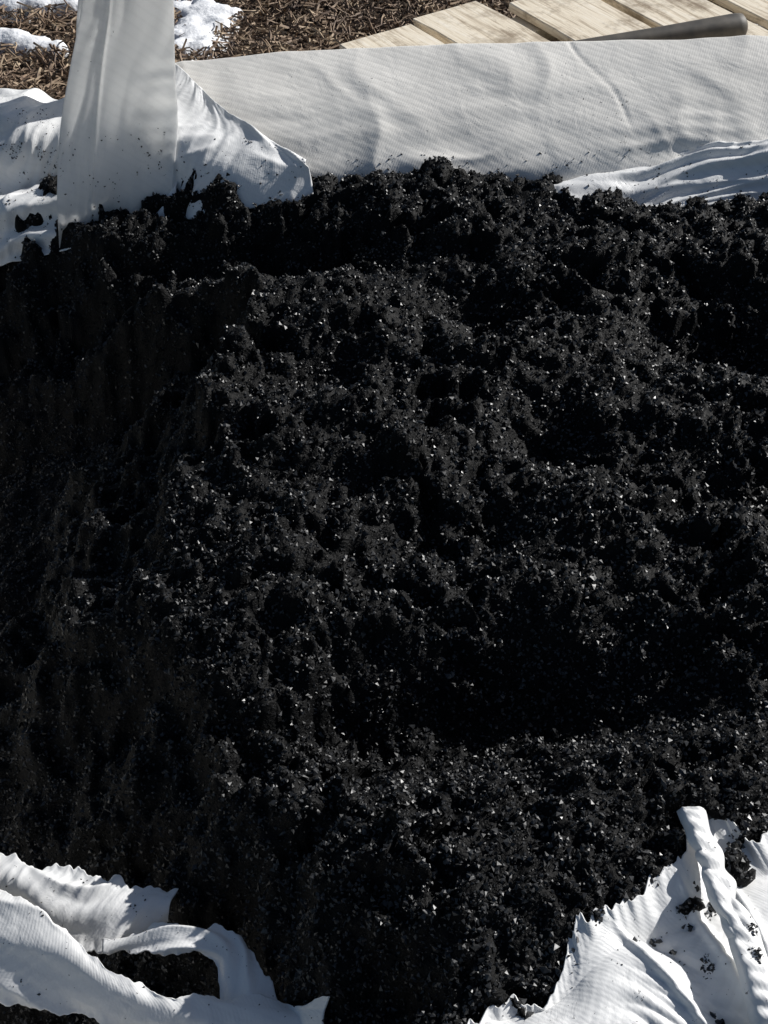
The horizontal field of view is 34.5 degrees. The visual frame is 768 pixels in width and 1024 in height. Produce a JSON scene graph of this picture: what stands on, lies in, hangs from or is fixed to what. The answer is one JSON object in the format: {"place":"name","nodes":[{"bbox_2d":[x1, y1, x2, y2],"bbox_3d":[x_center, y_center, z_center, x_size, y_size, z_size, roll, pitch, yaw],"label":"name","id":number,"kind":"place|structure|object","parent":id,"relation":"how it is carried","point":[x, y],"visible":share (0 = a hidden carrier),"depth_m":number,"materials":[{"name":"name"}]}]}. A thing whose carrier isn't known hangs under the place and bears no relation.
{"place":"outdoors","nodes":[
{"label":"outdoors","id":0,"kind":"place"},
{"bbox_2d":[0,0,755,99],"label":"ground","id":1,"kind":"structure","parent":0,"point":[52,94],"depth_m":3.17,"materials":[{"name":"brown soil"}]},
{"bbox_2d":[0,0,767,1023],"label":"bulk bag","id":2,"kind":"object","parent":1,"relation":"on","point":[670,108],"visible":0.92,"depth_m":1.80,"materials":[{"name":"white fabric"}]},
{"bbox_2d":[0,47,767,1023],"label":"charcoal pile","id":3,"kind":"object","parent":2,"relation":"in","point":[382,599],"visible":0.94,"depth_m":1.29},
{"bbox_2d":[0,0,767,61],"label":"snow","id":4,"kind":"structure","parent":1,"relation":"on","point":[199,18],"depth_m":3.13,"materials":[{"name":"white snow"}]},
{"bbox_2d":[339,0,767,48],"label":"wooden pallet","id":5,"kind":"object","parent":1,"relation":"on","point":[533,21],"visible":0.24,"depth_m":2.84,"materials":[{"name":"brown wood"}]},
{"bbox_2d":[575,13,747,40],"bbox_3d":[0.558,-1.037,2.700,0.498,0.060,0.060,-9,46,-9],"label":"tool handle","id":6,"kind":"object","parent":5,"relation":"on","point":[732,24],"visible":0.56,"depth_m":2.69,"materials":[{"name":"grey metal"}]}
]}

